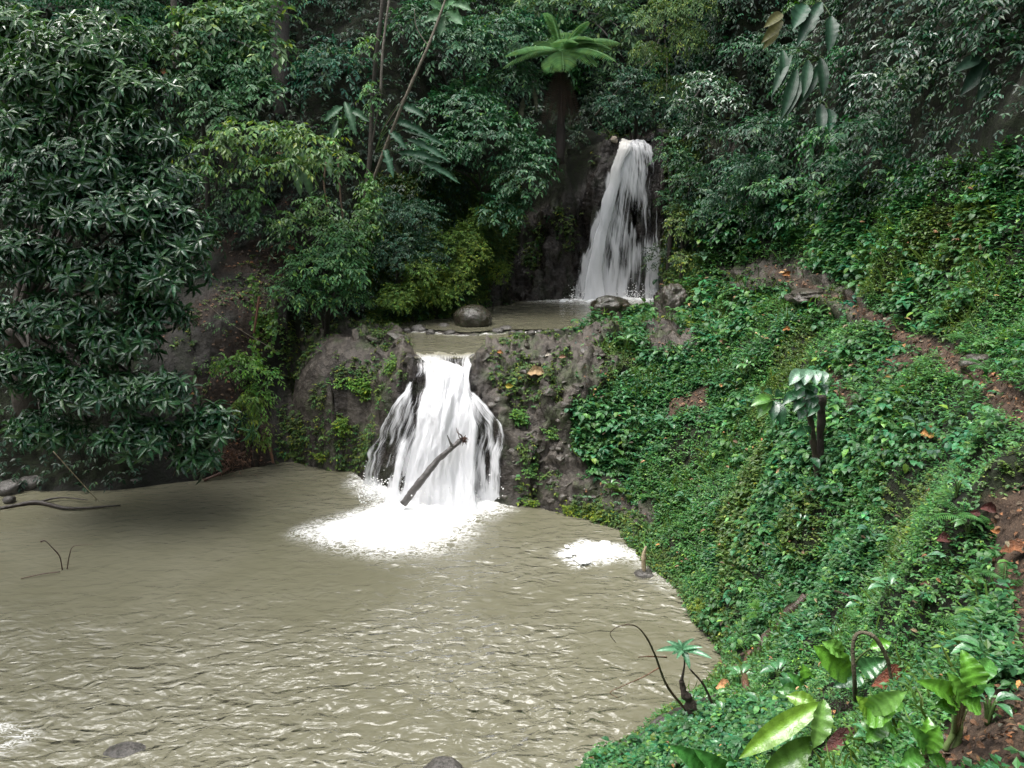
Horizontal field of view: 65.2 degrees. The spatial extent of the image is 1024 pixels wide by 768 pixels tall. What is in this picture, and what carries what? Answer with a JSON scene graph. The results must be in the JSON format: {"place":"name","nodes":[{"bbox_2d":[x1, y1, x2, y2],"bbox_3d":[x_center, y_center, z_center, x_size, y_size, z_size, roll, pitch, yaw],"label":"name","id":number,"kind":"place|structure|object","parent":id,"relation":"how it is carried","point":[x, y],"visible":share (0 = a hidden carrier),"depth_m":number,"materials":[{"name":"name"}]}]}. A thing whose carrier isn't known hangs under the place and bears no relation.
{"place":"outdoors","nodes":[
{"label":"outdoors","id":0,"kind":"place"},
{"bbox_2d":[0,462,720,767],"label":"water","id":1,"kind":"structure","parent":0,"point":[289,615],"depth_m":12.67,"materials":[{"name":"liquid"}]},
{"bbox_2d":[0,497,120,509],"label":"sunken branch","id":2,"kind":"object","parent":1,"relation":"on","point":[38,502],"visible":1,"depth_m":17.44,"materials":[{"name":"brown wood"}]},
{"bbox_2d":[103,741,145,757],"bbox_3d":[-4.870,4.715,10.087,0.608,0.271,0.387,0,15,0],"label":"boulder","id":3,"kind":"object","parent":1,"relation":"in","point":[124,749],"visible":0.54,"depth_m":10.05,"materials":[{"name":"stone"}]},
{"bbox_2d":[400,428,467,505],"bbox_3d":[-1.648,1.767,17.072,1.548,1.638,0.274,-6,16,-21],"label":"log","id":4,"kind":"object","parent":1,"relation":"on","point":[417,485],"visible":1,"depth_m":17.03,"materials":[{"name":"brown wood"}]},
{"bbox_2d":[423,756,462,767],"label":"boulder","id":5,"kind":"object","parent":1,"relation":"in","point":[443,762],"visible":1,"depth_m":9.73,"materials":[{"name":"stone"}]},
{"bbox_2d":[565,540,617,563],"bbox_3d":[1.512,3.198,15.262,1.017,0.020,1.018,0,15,0],"label":"foam raft","id":6,"kind":"object","parent":1,"relation":"on","point":[586,552],"visible":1,"depth_m":15.27,"materials":[{"name":"white"}]},
{"bbox_2d":[405,329,560,358],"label":"water","id":7,"kind":"structure","parent":0,"point":[424,343],"depth_m":20.35,"materials":[{"name":"liquid"}]},
{"bbox_2d":[0,0,1023,767],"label":"terrain","id":8,"kind":"structure","parent":0,"point":[578,192],"depth_m":19.41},
{"bbox_2d":[0,479,23,495],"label":"stone","id":9,"kind":"object","parent":8,"relation":"on","point":[9,487],"visible":0.77,"depth_m":18.14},
{"bbox_2d":[19,475,41,490],"bbox_3d":[-11.101,2.325,18.618,0.770,0.489,0.554,0,15,0],"label":"stone","id":10,"kind":"object","parent":8,"relation":"on","point":[31,484],"visible":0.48,"depth_m":18.39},
{"bbox_2d":[0,0,183,52],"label":"leafy tree","id":11,"kind":"object","parent":8,"relation":"on","point":[80,6],"visible":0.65,"depth_m":20.15,"materials":[{"name":"green plant"}]},
{"bbox_2d":[0,3,259,484],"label":"mango tree","id":12,"kind":"object","parent":8,"relation":"on","point":[69,68],"visible":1,"depth_m":15.71,"materials":[{"name":"green plant"}]},
{"bbox_2d":[164,442,274,481],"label":"leafy shrub","id":13,"kind":"object","parent":8,"relation":"on","point":[234,452],"visible":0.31,"depth_m":19.18,"materials":[{"name":"green plant"}]},
{"bbox_2d":[146,0,308,79],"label":"leafy tree","id":14,"kind":"object","parent":8,"relation":"on","point":[213,19],"visible":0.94,"depth_m":20.48,"materials":[{"name":"green plant"}]},
{"bbox_2d":[159,50,299,237],"bbox_3d":[-7.467,-6.117,20.950,3.792,5.091,2.334,-5,15,-17],"label":"leafy tree","id":15,"kind":"object","parent":8,"relation":"on","point":[253,84],"visible":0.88,"depth_m":20.30,"materials":[{"name":"green plant"}]},
{"bbox_2d":[198,350,285,444],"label":"leafy shrub","id":16,"kind":"object","parent":8,"relation":"on","point":[250,387],"visible":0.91,"depth_m":19.09,"materials":[{"name":"green plant"}]},
{"bbox_2d":[190,198,299,261],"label":"leafy shrub","id":17,"kind":"object","parent":8,"relation":"on","point":[230,220],"visible":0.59,"depth_m":21.17,"materials":[{"name":"green plant"}]},
{"bbox_2d":[202,270,292,337],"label":"leafy shrub","id":18,"kind":"object","parent":8,"relation":"on","point":[274,329],"visible":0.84,"depth_m":20.09,"materials":[{"name":"green plant"}]},
{"bbox_2d":[247,275,261,370],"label":"hanging vine","id":19,"kind":"object","parent":18,"relation":"hanging from","point":[250,278],"visible":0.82,"depth_m":20.19,"materials":[{"name":"green plant"}]},
{"bbox_2d":[230,391,276,466],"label":"leafy shrub","id":20,"kind":"object","parent":8,"relation":"on","point":[242,400],"visible":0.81,"depth_m":19.02,"materials":[{"name":"green plant"}]},
{"bbox_2d":[226,185,281,238],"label":"leafy shrub","id":21,"kind":"object","parent":8,"relation":"on","point":[243,192],"visible":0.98,"depth_m":19.31,"materials":[{"name":"green plant"}]},
{"bbox_2d":[253,307,278,342],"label":"weed tuft","id":22,"kind":"object","parent":8,"relation":"on","point":[266,323],"visible":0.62,"depth_m":20.80,"materials":[{"name":"green plant"}]},
{"bbox_2d":[170,116,369,198],"bbox_3d":[-5.877,-5.426,19.221,4.866,1.913,1.810,-3,15,-10],"label":"leafy shrub","id":23,"kind":"object","parent":8,"relation":"on","point":[228,134],"visible":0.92,"depth_m":18.97,"materials":[{"name":"green plant"}]},
{"bbox_2d":[269,0,290,119],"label":"slender tree","id":24,"kind":"object","parent":8,"relation":"on","point":[275,72],"visible":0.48,"depth_m":23.70,"materials":[{"name":"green plant"}]},
{"bbox_2d":[267,225,378,336],"bbox_3d":[-4.859,-2.444,20.472,2.794,3.162,1.993,0,15,0],"label":"leafy shrub","id":25,"kind":"object","parent":8,"relation":"on","point":[345,265],"visible":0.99,"depth_m":20.16,"materials":[{"name":"green plant"}]},
{"bbox_2d":[264,289,282,357],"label":"hanging vine","id":26,"kind":"object","parent":25,"relation":"hanging from","point":[275,315],"visible":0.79,"depth_m":20.25,"materials":[{"name":"green plant"}]},
{"bbox_2d":[263,188,391,261],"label":"leafy shrub","id":27,"kind":"object","parent":8,"relation":"on","point":[286,221],"visible":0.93,"depth_m":20.77,"materials":[{"name":"green plant"}]},
{"bbox_2d":[331,415,352,437],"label":"weed tuft","id":28,"kind":"object","parent":8,"relation":"on","point":[341,426],"visible":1,"depth_m":19.31,"materials":[{"name":"green plant"}]},
{"bbox_2d":[0,0,694,259],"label":"undergrowth","id":29,"kind":"object","parent":8,"relation":"on","point":[231,35],"visible":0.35,"depth_m":23.91,"materials":[{"name":"green plant"}]},
{"bbox_2d":[290,144,333,195],"bbox_3d":[-5.313,-5.697,21.445,1.186,1.464,0.653,0,15,0],"label":"heliconia","id":30,"kind":"object","parent":29,"relation":"on","point":[308,182],"visible":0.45,"depth_m":21.29,"materials":[{"name":"green plant"}]},
{"bbox_2d":[327,371,375,393],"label":"weed tuft","id":31,"kind":"object","parent":8,"relation":"on","point":[359,385],"visible":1,"depth_m":19.28,"materials":[{"name":"green plant"}]},
{"bbox_2d":[346,0,386,315],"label":"slender tree","id":32,"kind":"object","parent":8,"relation":"on","point":[370,87],"visible":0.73,"depth_m":21.25,"materials":[{"name":"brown plant"}]},
{"bbox_2d":[356,172,374,263],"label":"hanging vine","id":33,"kind":"object","parent":32,"relation":"hanging from","point":[371,178],"visible":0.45,"depth_m":21.61,"materials":[{"name":"green plant"}]},
{"bbox_2d":[379,0,389,92],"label":"slender tree","id":34,"kind":"object","parent":8,"relation":"on","point":[382,53],"visible":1,"depth_m":20.65,"materials":[{"name":"brown plant"}]},
{"bbox_2d":[379,351,396,377],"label":"weed tuft","id":35,"kind":"object","parent":8,"relation":"on","point":[392,362],"visible":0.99,"depth_m":18.78,"materials":[{"name":"green plant"}]},
{"bbox_2d":[352,0,445,205],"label":"slender tree","id":36,"kind":"object","parent":8,"relation":"on","point":[402,103],"visible":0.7,"depth_m":21.48,"materials":[{"name":"brown plant"}]},
{"bbox_2d":[324,102,368,146],"bbox_3d":[-4.454,-7.064,21.874,1.234,1.287,0.485,1,15,6],"label":"sapling","id":37,"kind":"object","parent":36,"relation":"attached to","point":[350,113],"visible":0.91,"depth_m":21.76,"materials":[{"name":"green plant"}]},
{"bbox_2d":[374,102,458,182],"bbox_3d":[-2.621,-6.514,21.619,2.462,2.153,0.547,2,15,8],"label":"heliconia","id":38,"kind":"object","parent":36,"relation":"attached to","point":[422,156],"visible":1,"depth_m":21.68,"materials":[{"name":"green plant"}]},
{"bbox_2d":[424,0,471,35],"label":"leaves","id":39,"kind":"object","parent":36,"relation":"attached to","point":[454,16],"visible":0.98,"depth_m":21.04,"materials":[{"name":"green plant"}]},
{"bbox_2d":[364,189,456,293],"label":"leafy shrub","id":40,"kind":"object","parent":8,"relation":"on","point":[396,260],"visible":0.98,"depth_m":21.92,"materials":[{"name":"green plant"}]},
{"bbox_2d":[357,352,503,515],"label":"waterfall","id":41,"kind":"structure","parent":8,"relation":"on","point":[448,405],"depth_m":17.47,"materials":[{"name":"liquid"}]},
{"bbox_2d":[373,203,499,313],"bbox_3d":[-2.019,-3.585,22.573,4.322,2.905,1.583,-13,19,-41],"label":"leafy shrub","id":42,"kind":"object","parent":8,"relation":"on","point":[473,231],"visible":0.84,"depth_m":22.39,"materials":[{"name":"green plant"}]},
{"bbox_2d":[377,230,513,315],"bbox_3d":[-1.634,-3.065,23.128,5.170,2.708,1.638,-13,20,-42],"label":"leafy shrub","id":43,"kind":"object","parent":8,"relation":"on","point":[457,268],"visible":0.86,"depth_m":22.77,"materials":[{"name":"green plant"}]},
{"bbox_2d":[372,0,551,160],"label":"leafy tree","id":44,"kind":"object","parent":8,"relation":"on","point":[476,34],"visible":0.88,"depth_m":23.76,"materials":[{"name":"green plant"}]},
{"bbox_2d":[394,81,564,236],"bbox_3d":[-0.859,-6.605,23.309,4.622,4.459,3.392,5,16,20],"label":"leafy tree","id":45,"kind":"object","parent":8,"relation":"on","point":[519,149],"visible":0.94,"depth_m":22.88,"materials":[{"name":"green plant"}]},
{"bbox_2d":[0,0,1023,492],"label":"undergrowth","id":46,"kind":"object","parent":8,"relation":"on","point":[702,60],"visible":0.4,"depth_m":22.42,"materials":[{"name":"green plant"}]},
{"bbox_2d":[169,101,860,763],"bbox_3d":[2.593,-2.217,19.070,23.082,9.765,17.536,-13,20,-41],"label":"moss","id":47,"kind":"object","parent":8,"relation":"on","point":[501,245],"visible":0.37,"depth_m":21.98,"materials":[{"name":"green plant"}]},
{"bbox_2d":[509,408,530,428],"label":"weed tuft","id":48,"kind":"object","parent":8,"relation":"on","point":[519,413],"visible":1,"depth_m":17.80,"materials":[{"name":"green plant"}]},
{"bbox_2d":[504,83,537,134],"bbox_3d":[0.263,-8.335,24.501,1.055,1.738,0.497,0,15,0],"label":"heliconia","id":49,"kind":"object","parent":8,"relation":"on","point":[523,106],"visible":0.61,"depth_m":24.49,"materials":[{"name":"green plant"}]},
{"bbox_2d":[521,460,547,484],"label":"weed tuft","id":50,"kind":"object","parent":8,"relation":"on","point":[532,473],"visible":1,"depth_m":17.45,"materials":[{"name":"green plant"}]},
{"bbox_2d":[499,13,619,163],"bbox_3d":[1.386,-8.799,23.852,3.577,4.307,2.900,0,15,0],"label":"tree fern","id":51,"kind":"object","parent":8,"relation":"on","point":[572,46],"visible":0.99,"depth_m":23.62,"materials":[{"name":"green plant"}]},
{"bbox_2d":[480,0,656,74],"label":"leafy tree","id":52,"kind":"object","parent":8,"relation":"on","point":[623,8],"visible":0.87,"depth_m":26.43,"materials":[{"name":"green plant"}]},
{"bbox_2d":[519,87,621,152],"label":"leafy shrub","id":53,"kind":"object","parent":8,"relation":"on","point":[582,110],"visible":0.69,"depth_m":27.05,"materials":[{"name":"green plant"}]},
{"bbox_2d":[160,181,1023,767],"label":"leaf litter","id":54,"kind":"object","parent":8,"relation":"on","point":[972,721],"visible":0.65,"depth_m":8.25,"materials":[{"name":"plant"}]},
{"bbox_2d":[559,138,660,302],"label":"waterfall","id":55,"kind":"structure","parent":8,"relation":"on","point":[597,279],"depth_m":26.19,"materials":[{"name":"liquid"}]},
{"bbox_2d":[590,295,634,317],"bbox_3d":[2.973,-2.252,23.590,1.319,0.754,0.917,0,15,0],"label":"boulder","id":56,"kind":"object","parent":8,"relation":"on","point":[609,303],"visible":0.61,"depth_m":23.24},
{"bbox_2d":[589,62,682,158],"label":"leafy shrub","id":57,"kind":"object","parent":8,"relation":"on","point":[634,106],"visible":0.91,"depth_m":26.07,"materials":[{"name":"green plant"}]},
{"bbox_2d":[634,568,653,577],"bbox_3d":[2.398,3.492,14.551,0.426,0.222,0.321,0,15,0],"label":"stone","id":58,"kind":"object","parent":8,"relation":"on","point":[640,573],"visible":0.66,"depth_m":14.45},
{"bbox_2d":[659,283,687,313],"bbox_3d":[4.645,-2.247,22.940,0.806,1.257,0.868,0,15,0],"label":"boulder","id":59,"kind":"object","parent":8,"relation":"on","point":[672,295],"visible":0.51,"depth_m":22.62,"materials":[{"name":"stone"}]},
{"bbox_2d":[626,0,721,104],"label":"leafy tree","id":60,"kind":"object","parent":8,"relation":"on","point":[692,33],"visible":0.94,"depth_m":23.86,"materials":[{"name":"green plant"}]},
{"bbox_2d":[661,202,700,278],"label":"leafy shrub","id":61,"kind":"object","parent":8,"relation":"on","point":[682,262],"visible":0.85,"depth_m":23.63,"materials":[{"name":"green plant"}]},
{"bbox_2d":[647,135,721,271],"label":"leafy shrub","id":62,"kind":"object","parent":8,"relation":"on","point":[671,177],"visible":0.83,"depth_m":23.74,"materials":[{"name":"green plant"}]},
{"bbox_2d":[657,638,711,716],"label":"small palm plant","id":63,"kind":"object","parent":8,"relation":"on","point":[679,648],"visible":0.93,"depth_m":8.43,"materials":[{"name":"green plant"}]},
{"bbox_2d":[610,624,712,711],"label":"bare branch","id":64,"kind":"object","parent":63,"relation":"attached to","point":[670,690],"visible":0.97,"depth_m":8.43,"materials":[{"name":"brown wood"}]},
{"bbox_2d":[651,71,754,151],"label":"leafy shrub","id":65,"kind":"object","parent":8,"relation":"on","point":[705,93],"visible":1,"depth_m":22.19,"materials":[{"name":"green plant"}]},
{"bbox_2d":[670,745,735,767],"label":"arum plant","id":66,"kind":"object","parent":8,"relation":"on","point":[693,758],"visible":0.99,"depth_m":6.13,"materials":[{"name":"green plant"}]},
{"bbox_2d":[726,663,754,683],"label":"seedling","id":67,"kind":"object","parent":8,"relation":"on","point":[745,667],"visible":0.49,"depth_m":9.26,"materials":[{"name":"green plant"}]},
{"bbox_2d":[692,105,806,220],"bbox_3d":[5.801,-5.464,19.994,1.816,2.771,2.862,-12,19,-38],"label":"leafy shrub","id":68,"kind":"object","parent":8,"relation":"on","point":[706,207],"visible":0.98,"depth_m":19.63,"materials":[{"name":"green plant"}]},
{"bbox_2d":[762,11,782,48],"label":"climbing philodendron","id":69,"kind":"object","parent":8,"relation":"on","point":[774,22],"visible":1,"depth_m":17.19,"materials":[{"name":"yellow plant"}]},
{"bbox_2d":[760,658,792,679],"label":"seedling","id":70,"kind":"object","parent":8,"relation":"on","point":[780,662],"visible":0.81,"depth_m":8.33,"materials":[{"name":"green plant"}]},
{"bbox_2d":[738,173,831,206],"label":"leafy shrub","id":71,"kind":"object","parent":8,"relation":"on","point":[790,180],"visible":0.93,"depth_m":17.48,"materials":[{"name":"green plant"}]},
{"bbox_2d":[739,691,836,767],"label":"arum plant","id":72,"kind":"object","parent":8,"relation":"on","point":[802,713],"visible":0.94,"depth_m":5.23,"materials":[{"name":"green plant"}]},
{"bbox_2d":[564,134,1023,767],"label":"ground cover","id":73,"kind":"object","parent":8,"relation":"on","point":[846,458],"visible":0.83,"depth_m":10.87,"materials":[{"name":"green plant"}]},
{"bbox_2d":[751,368,838,480],"bbox_3d":[3.700,0.617,10.661,1.158,1.692,0.385,0,15,0],"label":"leafy stump","id":74,"kind":"object","parent":8,"relation":"on","point":[812,402],"visible":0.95,"depth_m":10.51,"materials":[{"name":"green plant"}]},
{"bbox_2d":[740,590,855,689],"bbox_3d":[3.241,2.879,9.318,1.037,2.062,1.954,4,15,16],"label":"crooked root","id":75,"kind":"object","parent":8,"relation":"on","point":[744,678],"visible":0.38,"depth_m":10.03,"materials":[{"name":"brown wood"}]},
{"bbox_2d":[778,664,818,694],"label":"arum plant","id":76,"kind":"object","parent":8,"relation":"on","point":[806,674],"visible":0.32,"depth_m":7.13,"materials":[{"name":"green plant"}]},
{"bbox_2d":[772,48,828,118],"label":"climbing philodendron","id":77,"kind":"object","parent":8,"relation":"on","point":[806,81],"visible":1,"depth_m":15.59,"materials":[{"name":"green plant"}]},
{"bbox_2d":[784,288,823,304],"bbox_3d":[6.068,-1.751,16.100,1.041,0.344,0.887,0,15,0],"label":"rock","id":78,"kind":"object","parent":8,"relation":"on","point":[799,296],"visible":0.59,"depth_m":15.82,"materials":[{"name":"stone"}]},
{"bbox_2d":[791,0,839,51],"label":"climbing philodendron","id":79,"kind":"object","parent":8,"relation":"on","point":[805,17],"visible":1,"depth_m":15.54,"materials":[{"name":"green plant"}]},
{"bbox_2d":[816,99,836,136],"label":"climbing philodendron","id":80,"kind":"object","parent":8,"relation":"attached to","point":[823,114],"visible":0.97,"depth_m":15.66,"materials":[{"name":"green plant"}]},
{"bbox_2d":[638,0,1023,275],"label":"undergrowth","id":81,"kind":"object","parent":8,"relation":"on","point":[776,169],"visible":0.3,"depth_m":18.73,"materials":[{"name":"green plant"}]},
{"bbox_2d":[817,680,857,720],"bbox_3d":[2.297,2.309,5.617,0.421,0.468,0.299,0,15,0],"label":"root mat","id":82,"kind":"object","parent":8,"relation":"on","point":[839,704],"visible":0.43,"depth_m":5.61,"materials":[{"name":"brown plant"}]},
{"bbox_2d":[823,727,854,753],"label":"fallen leaf","id":83,"kind":"object","parent":8,"relation":"on","point":[834,741],"visible":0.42,"depth_m":4.98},
{"bbox_2d":[813,637,890,693],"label":"arum plant","id":84,"kind":"object","parent":8,"relation":"on","point":[834,659],"visible":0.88,"depth_m":5.61,"materials":[{"name":"green plant"}]},
{"bbox_2d":[805,114,905,193],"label":"leafy shrub","id":85,"kind":"object","parent":8,"relation":"on","point":[838,137],"visible":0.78,"depth_m":15.02,"materials":[{"name":"green plant"}]},
{"bbox_2d":[850,630,892,701],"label":"cut stem","id":86,"kind":"object","parent":8,"relation":"on","point":[852,651],"visible":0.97,"depth_m":5.30,"materials":[{"name":"brown plant"}]},
{"bbox_2d":[856,690,909,742],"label":"arum plant","id":87,"kind":"object","parent":8,"relation":"on","point":[879,710],"visible":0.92,"depth_m":3.05,"materials":[{"name":"green plant"}]},
{"bbox_2d":[868,573,897,596],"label":"seedling","id":88,"kind":"object","parent":8,"relation":"on","point":[891,578],"visible":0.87,"depth_m":6.36,"materials":[{"name":"green plant"}]},
{"bbox_2d":[872,664,910,688],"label":"fallen leaf","id":89,"kind":"object","parent":8,"relation":"on","point":[883,676],"visible":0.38,"depth_m":5.38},
{"bbox_2d":[904,586,938,610],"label":"seedling","id":90,"kind":"object","parent":8,"relation":"on","point":[917,591],"visible":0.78,"depth_m":5.54,"materials":[{"name":"green plant"}]},
{"bbox_2d":[900,717,946,767],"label":"arum plant","id":91,"kind":"object","parent":8,"relation":"on","point":[928,736],"visible":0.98,"depth_m":2.37,"materials":[{"name":"green plant"}]},
{"bbox_2d":[835,6,1016,110],"bbox_3d":[7.078,-5.171,12.880,2.094,1.506,3.506,-3,15,-12],"label":"leafy shrub","id":92,"kind":"object","parent":8,"relation":"on","point":[908,44],"visible":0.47,"depth_m":13.20,"materials":[{"name":"green plant"}]},
{"bbox_2d":[942,708,967,751],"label":"green stalk","id":93,"kind":"object","parent":8,"relation":"on","point":[955,740],"visible":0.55,"depth_m":2.71,"materials":[{"name":"green plant"}]},
{"bbox_2d":[917,650,997,734],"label":"arum plant","id":94,"kind":"object","parent":8,"relation":"on","point":[961,694],"visible":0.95,"depth_m":2.32,"materials":[{"name":"green plant"}]},
{"bbox_2d":[930,499,989,523],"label":"fern","id":95,"kind":"object","parent":8,"relation":"on","point":[945,502],"visible":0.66,"depth_m":5.53,"materials":[{"name":"green plant"}]},
{"bbox_2d":[947,475,972,498],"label":"seedling","id":96,"kind":"object","parent":8,"relation":"on","point":[957,485],"visible":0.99,"depth_m":5.73,"materials":[{"name":"green plant"}]},
{"bbox_2d":[950,517,986,539],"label":"seedling","id":97,"kind":"object","parent":8,"relation":"on","point":[959,521],"visible":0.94,"depth_m":5.42,"materials":[{"name":"green plant"}]},
{"bbox_2d":[916,0,1023,67],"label":"leafy shrub","id":98,"kind":"object","parent":8,"relation":"on","point":[995,5],"visible":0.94,"depth_m":11.13,"materials":[{"name":"green plant"}]},
{"bbox_2d":[954,54,995,103],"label":"climbing philodendron","id":99,"kind":"object","parent":8,"relation":"on","point":[975,75],"visible":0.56,"depth_m":11.46,"materials":[{"name":"green plant"}]},
{"bbox_2d":[958,353,993,373],"bbox_3d":[5.039,-0.210,8.620,0.464,0.250,0.334,0,15,0],"label":"stone","id":100,"kind":"object","parent":8,"relation":"on","point":[963,365],"visible":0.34,"depth_m":8.55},
{"bbox_2d":[951,635,1004,660],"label":"seedling","id":101,"kind":"object","parent":8,"relation":"on","point":[972,641],"visible":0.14,"depth_m":3.07,"materials":[{"name":"green plant"}]},
{"bbox_2d":[974,563,1022,586],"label":"fern","id":102,"kind":"object","parent":8,"relation":"on","point":[995,575],"visible":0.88,"depth_m":3.94,"materials":[{"name":"green plant"}]},
{"bbox_2d":[980,687,1022,725],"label":"seedling","id":103,"kind":"object","parent":8,"relation":"on","point":[989,709],"visible":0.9,"depth_m":2.67,"materials":[{"name":"green plant"}]},
{"bbox_2d":[1000,538,1023,552],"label":"fallen leaf","id":104,"kind":"object","parent":8,"relation":"on","point":[1017,544],"visible":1,"depth_m":3.99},
{"bbox_2d":[400,298,653,331],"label":"water","id":105,"kind":"structure","parent":0,"point":[547,314],"depth_m":23.41,"materials":[{"name":"liquid"}]},
{"bbox_2d":[453,305,491,332],"bbox_3d":[-1.102,-1.827,22.292,1.082,0.746,0.963,0,15,0],"label":"boulder","id":106,"kind":"object","parent":105,"relation":"in","point":[473,316],"visible":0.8,"depth_m":21.94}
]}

